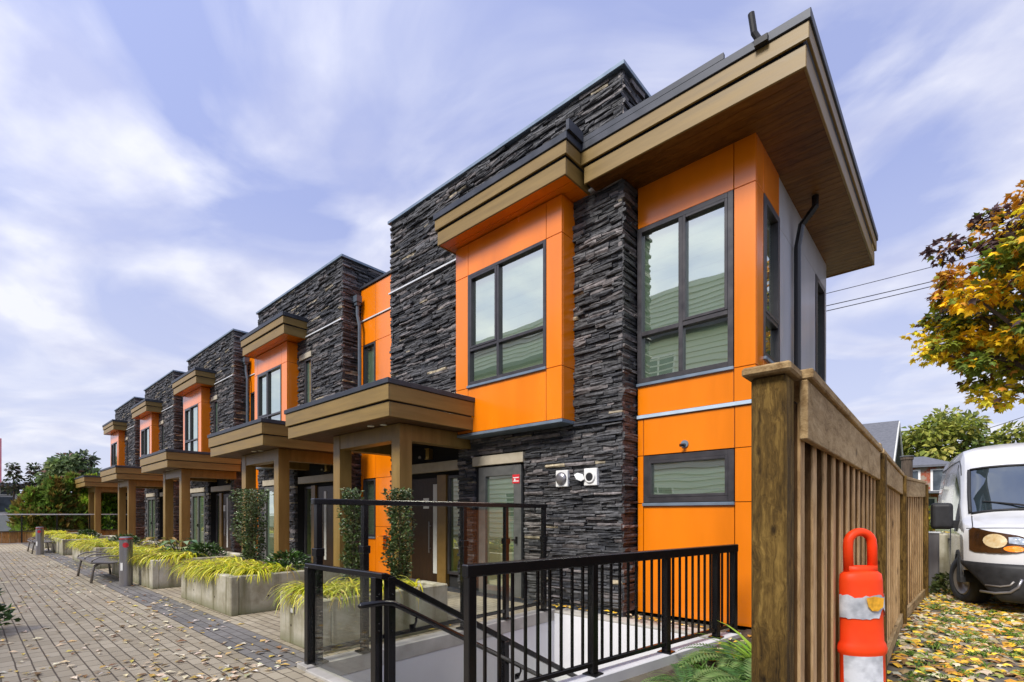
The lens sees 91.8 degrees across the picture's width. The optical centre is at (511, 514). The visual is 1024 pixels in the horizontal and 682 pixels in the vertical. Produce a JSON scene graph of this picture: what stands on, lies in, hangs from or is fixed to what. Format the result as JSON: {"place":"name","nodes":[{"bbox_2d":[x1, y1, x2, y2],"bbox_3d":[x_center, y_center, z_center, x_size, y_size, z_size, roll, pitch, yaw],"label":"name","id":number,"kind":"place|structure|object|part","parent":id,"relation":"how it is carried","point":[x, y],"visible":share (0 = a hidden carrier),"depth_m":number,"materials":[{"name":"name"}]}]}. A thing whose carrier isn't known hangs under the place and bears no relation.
{"place":"outdoors","nodes":[
{"label":"outdoors","id":0,"kind":"place"},
{"bbox_2d":[0,483,36,533],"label":"pale house","id":1,"kind":"structure","parent":0,"point":[5,501],"depth_m":37.11,"materials":[{"name":"grey"}]},
{"bbox_2d":[0,497,12,511],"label":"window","id":2,"kind":"structure","parent":1,"relation":"in","point":[5,502],"depth_m":37.05,"materials":[{"name":"grey glass"}]},
{"bbox_2d":[1,486,18,493],"bbox_3d":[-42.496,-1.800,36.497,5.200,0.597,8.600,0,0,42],"label":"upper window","id":3,"kind":"structure","parent":1,"relation":"in","point":[17,488],"depth_m":37.53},
{"bbox_2d":[0,544,547,681],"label":"paving","id":4,"kind":"structure","parent":0,"point":[89,659],"depth_m":6.17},
{"bbox_2d":[0,588,20,629],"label":"edge shrub","id":5,"kind":"object","parent":4,"relation":"on","point":[7,614],"visible":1,"depth_m":6.35,"materials":[{"name":"green plant"}]},
{"bbox_2d":[36,527,43,554],"bbox_3d":[-17.473,0.983,18.355,0.234,1.035,0.234,0,0,42],"label":"bollard","id":6,"kind":"object","parent":4,"relation":"on","point":[39,540],"visible":0.98,"depth_m":18.28,"materials":[{"name":"metal"}]},
{"bbox_2d":[27,537,54,553],"bbox_3d":[-18.600,1.204,19.576,1.994,0.599,0.672,0,0,42],"label":"bench","id":7,"kind":"object","parent":4,"relation":"on","point":[47,541],"visible":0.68,"depth_m":19.17,"materials":[{"name":"grey metal"}]},
{"bbox_2d":[44,532,101,547],"bbox_3d":[-21.244,1.208,23.773,3.402,0.585,1.995,0,0,42],"label":"planter","id":8,"kind":"object","parent":4,"relation":"on","point":[45,544],"visible":0.11,"depth_m":22.02,"materials":[{"name":"concrete"}]},
{"bbox_2d":[30,530,67,536],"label":"ornamental grass","id":9,"kind":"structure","parent":8,"relation":"in","point":[56,532],"depth_m":22.70,"materials":[{"name":"yellow plant"}]},
{"bbox_2d":[51,535,118,554],"bbox_3d":[-16.921,1.208,19.868,3.452,0.585,1.995,0,0,42],"label":"planter","id":10,"kind":"object","parent":4,"relation":"on","point":[59,548],"visible":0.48,"depth_m":18.34,"materials":[{"name":"concrete"}]},
{"bbox_2d":[44,533,94,543],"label":"ornamental grass","id":11,"kind":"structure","parent":10,"relation":"in","point":[69,536],"depth_m":18.84,"materials":[{"name":"yellow plant"}]},
{"bbox_2d":[74,529,99,537],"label":"shrub","id":12,"kind":"object","parent":10,"relation":"on","point":[90,532],"visible":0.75,"depth_m":20.10,"materials":[{"name":"green plant"}]},
{"bbox_2d":[77,551,118,582],"bbox_3d":[-9.584,1.204,11.581,1.994,0.599,0.672,0,0,42],"label":"bench","id":13,"kind":"object","parent":4,"relation":"on","point":[97,561],"visible":0.88,"depth_m":11.37,"materials":[{"name":"grey metal"}]},
{"bbox_2d":[73,540,179,568],"bbox_3d":[-12.264,1.208,15.662,4.202,0.585,1.995,0,0,42],"label":"planter","id":14,"kind":"object","parent":4,"relation":"on","point":[100,566],"visible":0.26,"depth_m":14.14,"materials":[{"name":"concrete"}]},
{"bbox_2d":[65,537,141,553],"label":"ornamental grass","id":15,"kind":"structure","parent":14,"relation":"in","point":[81,544],"depth_m":14.64,"materials":[{"name":"yellow plant"}]},
{"bbox_2d":[105,533,141,544],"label":"shrub","id":16,"kind":"object","parent":14,"relation":"in","point":[135,538],"visible":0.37,"depth_m":15.36,"materials":[{"name":"green plant"}]},
{"bbox_2d":[0,547,301,681],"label":"courtyard leaves","id":17,"kind":"object","parent":4,"relation":"on","point":[230,676],"visible":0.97,"depth_m":5.35,"materials":[{"name":"brown plant"}]},
{"bbox_2d":[23,543,303,670],"bbox_3d":[-13.440,1.492,15.144,30.550,0.001,0.460,0,0,42],"label":"paving band","id":18,"kind":"object","parent":4,"relation":"on","point":[237,635],"visible":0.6,"depth_m":6.78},
{"bbox_2d":[119,536,132,586],"bbox_3d":[-8.045,0.983,10.339,0.234,1.035,0.234,0,0,42],"label":"bollard","id":19,"kind":"object","parent":18,"relation":"on","point":[125,566],"visible":0.98,"depth_m":10.25,"materials":[{"name":"metal"}]},
{"bbox_2d":[112,547,243,588],"bbox_3d":[-8.008,1.208,11.885,3.982,0.585,1.895,0,0,42],"label":"planter","id":20,"kind":"object","parent":4,"relation":"on","point":[153,576],"visible":0.29,"depth_m":10.13,"materials":[{"name":"concrete"}]},
{"bbox_2d":[98,544,204,567],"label":"ornamental grass","id":21,"kind":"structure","parent":20,"relation":"in","point":[146,553],"depth_m":10.49,"materials":[{"name":"yellow plant"}]},
{"bbox_2d":[140,537,180,547],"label":"hosta","id":22,"kind":"object","parent":20,"relation":"in","point":[149,538],"visible":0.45,"depth_m":12.65,"materials":[{"name":"green plant"}]},
{"bbox_2d":[156,538,198,552],"bbox_3d":[-7.581,0.766,11.331,1.009,0.436,0.872,0,0,42],"label":"hosta","id":23,"kind":"object","parent":20,"relation":"in","point":[164,542],"visible":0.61,"depth_m":11.21,"materials":[{"name":"green plant"}]},
{"bbox_2d":[178,542,226,556],"bbox_3d":[-6.833,0.795,11.057,0.955,0.437,0.937,0,0,-6],"label":"shrub","id":24,"kind":"object","parent":20,"relation":"on","point":[200,548],"visible":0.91,"depth_m":10.90,"materials":[{"name":"green plant"}]},
{"bbox_2d":[181,559,341,615],"bbox_3d":[-4.431,1.208,8.722,2.452,0.585,1.795,0,0,42],"label":"planter","id":25,"kind":"object","parent":4,"relation":"on","point":[229,595],"visible":0.52,"depth_m":7.62,"materials":[{"name":"concrete"}]},
{"bbox_2d":[163,554,300,586],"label":"ornamental grass","id":26,"kind":"object","parent":25,"relation":"in","point":[235,566],"depth_m":7.95,"materials":[{"name":"yellow plant"}]},
{"bbox_2d":[228,488,273,561],"bbox_3d":[-4.890,0.254,9.284,0.703,1.494,0.721,0,0,-14],"label":"columnar shrub","id":27,"kind":"object","parent":25,"relation":"on","point":[247,553],"visible":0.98,"depth_m":9.22,"materials":[{"name":"green plant"}]},
{"bbox_2d":[260,548,311,570],"bbox_3d":[-3.762,0.798,8.479,0.847,0.434,1.087,0,0,42],"label":"shrub","id":28,"kind":"object","parent":25,"relation":"on","point":[287,557],"visible":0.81,"depth_m":8.38,"materials":[{"name":"green plant"}]},
{"bbox_2d":[280,578,447,654],"bbox_3d":[-1.816,1.208,6.239,1.022,0.585,1.775,0,0,42],"label":"planter","id":29,"kind":"object","parent":4,"relation":"on","point":[341,624],"visible":0.48,"depth_m":5.69,"materials":[{"name":"concrete"}]},
{"bbox_2d":[267,575,422,615],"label":"ornamental grass","id":30,"kind":"object","parent":29,"relation":"in","point":[339,590],"depth_m":5.70,"materials":[{"name":"yellow plant"}]},
{"bbox_2d":[336,487,363,582],"bbox_3d":[-2.057,0.319,6.451,0.362,1.363,0.414,0,0,13],"label":"columnar shrub","id":31,"kind":"object","parent":29,"relation":"on","point":[352,555],"visible":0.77,"depth_m":6.40,"materials":[{"name":"green plant"}]},
{"bbox_2d":[380,487,416,579],"bbox_3d":[-1.538,0.311,6.791,0.536,1.378,0.501,0,0,42],"label":"columnar shrub","id":32,"kind":"object","parent":29,"relation":"on","point":[394,516],"visible":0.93,"depth_m":6.76,"materials":[{"name":"green plant"}]},
{"bbox_2d":[1,534,925,681],"bbox_3d":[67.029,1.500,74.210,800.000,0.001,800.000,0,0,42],"label":"ground","id":33,"kind":"structure","parent":0,"point":[891,667],"depth_m":5.06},
{"bbox_2d":[0,438,1,482],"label":"red banner pole","id":34,"kind":"object","parent":33,"relation":"on","point":[1,460],"visible":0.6,"depth_m":41.83,"materials":[{"name":"metal"}]},
{"bbox_2d":[0,462,24,500],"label":"slim tree","id":35,"kind":"object","parent":33,"relation":"on","point":[10,471],"visible":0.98,"depth_m":32.39,"materials":[{"name":"green plant"}]},
{"bbox_2d":[23,462,42,488],"bbox_3d":[-31.983,-1.017,33.200,1.234,5.040,1.272,0,0,-12],"label":"slim tree","id":36,"kind":"object","parent":33,"relation":"on","point":[29,482],"visible":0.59,"depth_m":33.02,"materials":[{"name":"green plant"}]},
{"bbox_2d":[5,484,61,530],"bbox_3d":[-25.894,-0.060,26.957,2.091,3.121,2.442,0,0,42],"label":"cedar tree","id":37,"kind":"object","parent":33,"relation":"on","point":[27,495],"visible":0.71,"depth_m":26.39,"materials":[{"name":"green plant"}]},
{"bbox_2d":[30,474,82,530],"bbox_3d":[-25.330,-0.372,27.472,2.333,3.744,2.513,0,0,16],"label":"cedar tree","id":38,"kind":"object","parent":33,"relation":"on","point":[52,487],"visible":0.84,"depth_m":27.11,"materials":[{"name":"green plant"}]},
{"bbox_2d":[0,529,126,544],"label":"timber retaining wall","id":39,"kind":"structure","parent":33,"relation":"on","point":[11,537],"depth_m":25.25,"materials":[{"name":"brown wood"}]},
{"bbox_2d":[0,514,126,542],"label":"end glass guard","id":40,"kind":"object","parent":39,"relation":"on","point":[50,514],"visible":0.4,"depth_m":25.93,"materials":[{"name":"metal"}]},
{"bbox_2d":[32,449,100,487],"bbox_3d":[-29.816,-1.522,34.000,4.541,6.062,4.510,0,0,42],"label":"round tree","id":41,"kind":"object","parent":33,"relation":"on","point":[77,462],"visible":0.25,"depth_m":33.12,"materials":[{"name":"green plant"}]},
{"bbox_2d":[50,470,87,529],"bbox_3d":[-25.055,-0.509,28.386,2.344,4.019,2.308,0,0,-17],"label":"cedar tree","id":42,"kind":"object","parent":33,"relation":"on","point":[69,477],"visible":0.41,"depth_m":27.97,"materials":[{"name":"green plant"}]},
{"bbox_2d":[74,472,112,533],"bbox_3d":[-24.372,-0.483,28.793,2.352,3.966,2.378,0,0,42],"label":"cedar tree","id":43,"kind":"object","parent":33,"relation":"on","point":[84,500],"visible":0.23,"depth_m":28.13,"materials":[{"name":"green plant"}]},
{"bbox_2d":[87,493,117,534],"bbox_3d":[-23.700,-0.563,29.235,2.251,4.126,2.338,0,0,42],"label":"cedar tree","id":44,"kind":"object","parent":33,"relation":"on","point":[107,506],"visible":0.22,"depth_m":28.70,"materials":[{"name":"green plant"}]},
{"bbox_2d":[74,396,145,539],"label":"townhouse","id":45,"kind":"structure","parent":33,"relation":"on","point":[122,428],"depth_m":27.63,"materials":[{"name":"orange paint"}]},
{"bbox_2d":[111,442,116,465],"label":"bay window","id":46,"kind":"structure","parent":45,"relation":"in","point":[113,446],"depth_m":29.52,"materials":[{"name":"glass"}]},
{"bbox_2d":[127,440,128,465],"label":"narrow window","id":47,"kind":"structure","parent":45,"relation":"in","point":[127,440],"depth_m":28.59,"materials":[{"name":"black glass"}]},
{"bbox_2d":[106,493,126,528],"bbox_3d":[-23.209,-0.600,29.898,2.297,4.201,2.390,0,0,3],"label":"cedar tree","id":48,"kind":"object","parent":33,"relation":"on","point":[113,506],"visible":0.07,"depth_m":29.12,"materials":[{"name":"green plant"}]},
{"bbox_2d":[100,370,185,543],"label":"townhouse","id":49,"kind":"structure","parent":33,"relation":"on","point":[157,411],"depth_m":22.72,"materials":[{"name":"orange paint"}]},
{"bbox_2d":[141,426,149,466],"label":"bay window","id":50,"kind":"structure","parent":49,"relation":"in","point":[145,433],"depth_m":24.49,"materials":[{"name":"glass"}]},
{"bbox_2d":[147,497,156,540],"bbox_3d":[-18.067,0.295,24.866,1.650,2.290,0.116,0,0,42],"label":"glass door","id":51,"kind":"structure","parent":49,"relation":"in","point":[151,502],"depth_m":24.85,"materials":[{"name":"green glass"}]},
{"bbox_2d":[161,424,164,449],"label":"narrow window","id":52,"kind":"structure","parent":49,"relation":"in","point":[162,427],"depth_m":23.57,"materials":[{"name":"black glass"}]},
{"bbox_2d":[139,328,258,555],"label":"townhouse","id":53,"kind":"structure","parent":33,"relation":"on","point":[213,386],"depth_m":17.86,"materials":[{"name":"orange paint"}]},
{"bbox_2d":[185,403,197,450],"bbox_3d":[-12.579,-3.235,19.522,1.700,2.010,0.141,0,0,42],"label":"bay window","id":54,"kind":"structure","parent":53,"relation":"in","point":[191,413],"depth_m":19.54,"materials":[{"name":"white glass"}]},
{"bbox_2d":[192,493,205,546],"bbox_3d":[-12.613,0.295,19.939,1.650,2.290,0.116,0,0,42],"label":"glass door","id":55,"kind":"structure","parent":53,"relation":"in","point":[198,499],"depth_m":19.92,"materials":[{"name":"glass"}]},
{"bbox_2d":[214,400,218,432],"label":"narrow window","id":56,"kind":"structure","parent":53,"relation":"in","point":[216,404],"depth_m":18.63,"materials":[{"name":"glass"}]},
{"bbox_2d":[223,494,231,551],"bbox_3d":[-10.530,0.345,18.329,0.900,2.210,0.112,0,0,42],"label":"entry door","id":57,"kind":"structure","parent":53,"relation":"in","point":[226,503],"depth_m":18.37,"materials":[{"name":"brown wood"}]},
{"bbox_2d":[251,392,254,420],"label":"gap window","id":58,"kind":"structure","parent":53,"relation":"in","point":[252,394],"depth_m":17.56,"materials":[{"name":"black glass"}]},
{"bbox_2d":[207,254,391,573],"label":"townhouse","id":59,"kind":"structure","parent":33,"relation":"on","point":[323,331],"depth_m":12.70,"materials":[{"name":"stone"}]},
{"bbox_2d":[257,364,280,419],"bbox_3d":[-7.102,-3.235,14.575,1.700,2.010,0.141,0,0,42],"label":"bay window","id":60,"kind":"structure","parent":59,"relation":"in","point":[269,381],"depth_m":14.59,"materials":[{"name":"white glass"}]},
{"bbox_2d":[264,486,289,559],"bbox_3d":[-7.136,0.295,14.993,1.650,2.290,0.116,0,0,42],"label":"glass door","id":61,"kind":"structure","parent":59,"relation":"in","point":[269,506],"depth_m":15.41,"materials":[{"name":"grey glass"}]},
{"bbox_2d":[305,357,312,402],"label":"narrow window","id":62,"kind":"structure","parent":59,"relation":"in","point":[308,381],"depth_m":13.67,"materials":[{"name":"grey glass"}]},
{"bbox_2d":[317,486,332,565],"bbox_3d":[-5.053,0.345,13.382,0.900,2.210,0.112,0,0,42],"label":"entry door","id":63,"kind":"structure","parent":59,"relation":"in","point":[324,492],"depth_m":13.29,"materials":[{"name":"brown wood"}]},
{"bbox_2d":[363,341,375,384],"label":"gap window","id":64,"kind":"structure","parent":59,"relation":"in","point":[369,350],"depth_m":12.55,"materials":[{"name":"glass"}]},
{"bbox_2d":[363,479,376,538],"bbox_3d":[-3.563,-0.140,12.496,0.570,1.480,0.141,0,0,42],"label":"gap window","id":65,"kind":"structure","parent":59,"relation":"in","point":[369,485],"depth_m":12.49,"materials":[{"name":"glass"}]},
{"bbox_2d":[297,608,740,681],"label":"stairwell","id":66,"kind":"object","parent":33,"relation":"on","point":[438,656],"visible":0.65,"depth_m":6.01,"materials":[{"name":"grey paint"}]},
{"bbox_2d":[310,498,547,665],"bbox_3d":[-0.710,0.647,6.166,0.150,1.604,3.690,0,0,42],"label":"tall glass guard","id":67,"kind":"object","parent":66,"relation":"on","point":[318,554],"visible":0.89,"depth_m":5.25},
{"bbox_2d":[304,563,576,681],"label":"stair guard","id":68,"kind":"object","parent":66,"relation":"on","point":[389,603],"visible":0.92,"depth_m":4.21,"materials":[{"name":"black metal"}]},
{"bbox_2d":[432,603,724,631],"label":"kerb leaves","id":69,"kind":"object","parent":66,"relation":"on","point":[613,612],"visible":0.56,"depth_m":6.95,"materials":[{"name":"brown plant"}]},
{"bbox_2d":[462,544,741,681],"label":"picket guard","id":70,"kind":"object","parent":66,"relation":"on","point":[471,573],"visible":0.97,"depth_m":4.41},
{"bbox_2d":[284,7,877,627],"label":"corner townhouse","id":71,"kind":"structure","parent":33,"relation":"on","point":[606,287],"depth_m":7.38,"materials":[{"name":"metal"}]},
{"bbox_2d":[412,478,436,581],"bbox_3d":[-1.847,0.345,10.487,0.900,2.210,0.112,0,0,42],"label":"entry door","id":72,"kind":"structure","parent":71,"relation":"in","point":[424,557],"depth_m":10.48,"materials":[{"name":"brown wood"}]},
{"bbox_2d":[479,464,522,597],"bbox_3d":[-0.220,0.295,8.746,1.030,2.290,0.116,0,0,42],"label":"glass door","id":73,"kind":"structure","parent":71,"relation":"in","point":[497,484],"depth_m":8.80,"materials":[{"name":"white paint"}]},
{"bbox_2d":[466,239,546,388],"bbox_3d":[-0.104,-3.235,8.254,1.780,2.010,0.141,0,0,42],"label":"bay window","id":74,"kind":"structure","parent":71,"relation":"in","point":[507,297],"depth_m":8.21,"materials":[{"name":"glass"}]},
{"bbox_2d":[636,190,733,387],"bbox_3d":[2.393,-3.047,6.928,1.385,2.335,0.141,0,0,42],"label":"corner window","id":75,"kind":"structure","parent":71,"relation":"in","point":[685,259],"depth_m":6.88,"materials":[{"name":"glass"}]},
{"bbox_2d":[642,449,734,505],"bbox_3d":[2.434,-0.485,6.891,1.295,0.730,0.141,0,0,42],"label":"slot window","id":76,"kind":"structure","parent":71,"relation":"in","point":[704,477],"depth_m":6.84,"materials":[{"name":"grey glass"}]},
{"bbox_2d":[763,193,779,363],"bbox_3d":[3.523,-3.120,6.803,0.141,2.180,0.770,0,0,42],"label":"end window","id":77,"kind":"structure","parent":71,"relation":"in","point":[771,220],"depth_m":6.90,"materials":[{"name":"black glass"}]},
{"bbox_2d":[815,274,824,381],"bbox_3d":[5.677,-2.850,9.203,0.141,2.900,0.830,0,0,42],"label":"end window","id":78,"kind":"structure","parent":71,"relation":"in","point":[819,288],"depth_m":9.35,"materials":[{"name":"black glass"}]},
{"bbox_2d":[649,629,750,681],"bbox_3d":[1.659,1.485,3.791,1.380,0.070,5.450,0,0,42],"label":"planting bed","id":79,"kind":"object","parent":33,"relation":"on","point":[744,633],"visible":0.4,"depth_m":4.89,"materials":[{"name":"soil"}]},
{"bbox_2d":[642,664,733,681],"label":"sword fern","id":80,"kind":"object","parent":79,"relation":"on","point":[689,669],"visible":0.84,"depth_m":4.07,"materials":[{"name":"green plant"}]},
{"bbox_2d":[677,641,750,679],"bbox_3d":[2.128,1.383,4.678,1.133,0.380,1.141,0,0,42],"label":"sword fern","id":81,"kind":"object","parent":79,"relation":"on","point":[735,662],"visible":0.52,"depth_m":4.63,"materials":[{"name":"green plant"}]},
{"bbox_2d":[679,634,750,673],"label":"bed leaves","id":82,"kind":"object","parent":79,"relation":"on","point":[721,648],"visible":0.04,"depth_m":5.31,"materials":[{"name":"brown plant"}]},
{"bbox_2d":[698,657,750,681],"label":"sword fern","id":83,"kind":"object","parent":79,"relation":"on","point":[732,672],"visible":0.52,"depth_m":4.06,"materials":[{"name":"green plant"}]},
{"bbox_2d":[698,620,750,665],"bbox_3d":[2.155,1.234,4.386,1.076,0.433,1.024,0,0,4],"label":"strap leaf plant","id":84,"kind":"object","parent":79,"relation":"on","point":[744,653],"visible":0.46,"depth_m":4.47,"materials":[{"name":"green plant"}]},
{"bbox_2d":[742,360,928,681],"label":"timber fence","id":85,"kind":"object","parent":33,"relation":"on","point":[827,474],"visible":0.89,"depth_m":2.21,"materials":[{"name":"brown wood"}]},
{"bbox_2d":[862,420,902,468],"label":"gabled house","id":86,"kind":"structure","parent":33,"relation":"on","point":[887,436],"depth_m":28.25,"materials":[{"name":"white paint"}]},
{"bbox_2d":[899,455,913,477],"bbox_3d":[16.225,-0.450,20.381,0.480,3.900,0.468,0,0,42],"label":"chimney stack","id":87,"kind":"object","parent":33,"relation":"on","point":[907,465],"visible":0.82,"depth_m":20.23,"materials":[{"name":"brown brick"}]},
{"bbox_2d":[913,456,948,513],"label":"brick house","id":88,"kind":"structure","parent":33,"relation":"on","point":[929,470],"depth_m":35.16,"materials":[{"name":"grey"}]},
{"bbox_2d":[913,470,920,479],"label":"window","id":89,"kind":"structure","parent":88,"relation":"in","point":[916,473],"depth_m":35.60,"materials":[{"name":"white paint"}]},
{"bbox_2d":[929,497,936,513],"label":"window","id":90,"kind":"structure","parent":88,"relation":"in","point":[932,500],"depth_m":35.07,"materials":[{"name":"glass"}]},
{"bbox_2d":[931,469,943,490],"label":"window","id":91,"kind":"structure","parent":88,"relation":"in","point":[936,474],"depth_m":34.91,"materials":[{"name":"white paint"}]},
{"bbox_2d":[0,0,1023,501],"label":"sky","id":92,"kind":"structure","parent":0,"point":[170,170],"materials":[{"name":"blue"}]},
{"bbox_2d":[555,608,723,637],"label":"ledge paving","id":93,"kind":"structure","parent":0,"point":[566,611],"depth_m":6.80,"materials":[{"name":"concrete"}]},
{"bbox_2d":[827,278,965,310],"bbox_3d":[21.032,-11.305,24.000,16.783,4.112,0.038,0,0,0],"label":"power cable","id":94,"kind":"object","parent":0,"point":[880,298],"visible":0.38,"depth_m":23.99,"materials":[{"name":"black plastic"}]},
{"bbox_2d":[826,272,969,305],"bbox_3d":[21.032,-11.537,24.000,16.783,4.061,0.038,0,0,0],"label":"power cable","id":95,"kind":"object","parent":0,"point":[880,293],"visible":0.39,"depth_m":23.99,"materials":[{"name":"black plastic"}]},
{"bbox_2d":[826,255,976,293],"bbox_3d":[21.032,-12.259,24.000,16.782,4.415,0.030,0,0,0],"label":"power cable","id":96,"kind":"object","parent":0,"point":[890,277],"visible":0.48,"depth_m":23.99,"materials":[{"name":"black plastic"}]},
{"bbox_2d":[887,588,1023,681],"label":"alley","id":97,"kind":"structure","parent":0,"point":[993,602],"depth_m":5.68,"materials":[{"name":"yellow plant"}]},
{"bbox_2d":[837,528,887,681],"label":"traffic delineator","id":98,"kind":"object","parent":97,"relation":"on","point":[862,648],"visible":0.97,"depth_m":2.58,"materials":[{"name":"orange plastic"}]},
{"bbox_2d":[867,597,883,610],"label":"stuck leaf","id":99,"kind":"object","parent":98,"relation":"attached to","point":[875,603],"visible":1,"depth_m":2.55,"materials":[{"name":"yellow plant"}]},
{"bbox_2d":[929,532,940,592],"bbox_3d":[8.010,0.915,9.420,0.200,1.170,0.200,0,0,42],"label":"metal post","id":100,"kind":"object","parent":97,"relation":"on","point":[933,553],"visible":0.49,"depth_m":9.36,"materials":[{"name":"metal"}]},
{"bbox_2d":[929,572,953,595],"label":"weed clump","id":101,"kind":"object","parent":97,"relation":"on","point":[940,581],"visible":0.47,"depth_m":9.20,"materials":[{"name":"green plant"}]},
{"bbox_2d":[939,532,950,588],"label":"retaining block","id":102,"kind":"structure","parent":97,"relation":"on","point":[944,565],"depth_m":9.80,"materials":[{"name":"concrete"}]},
{"bbox_2d":[930,443,1023,603],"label":"parked van","id":103,"kind":"object","parent":97,"relation":"on","point":[977,511],"visible":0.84,"depth_m":8.23,"materials":[{"name":"white paint"}]},
{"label":"side window","id":104,"kind":"part","parent":103,"relation":"part of","materials":[{"name":"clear glass"}]},
{"bbox_2d":[896,597,1023,681],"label":"fallen leaves","id":105,"kind":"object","parent":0,"point":[935,645],"depth_m":5.66,"materials":[{"name":"plant"}]},
{"bbox_2d":[900,180,1023,413],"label":"maple tree","id":106,"kind":"object","parent":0,"point":[981,347],"visible":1,"depth_m":13.34,"materials":[{"name":"yellow plant"}]},
{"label":"lawn","id":107,"kind":"structure","parent":0,"visible":0},
{"bbox_2d":[929,505,934,531],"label":"yellow bush","id":108,"kind":"object","parent":107,"relation":"on","point":[931,529],"visible":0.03,"depth_m":20.80,"materials":[{"name":"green plant"}]},
{"bbox_2d":[901,404,1023,461],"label":"green tree","id":109,"kind":"object","parent":107,"relation":"on","point":[926,439],"visible":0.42,"depth_m":40.14,"materials":[{"name":"green plant"}]}
]}

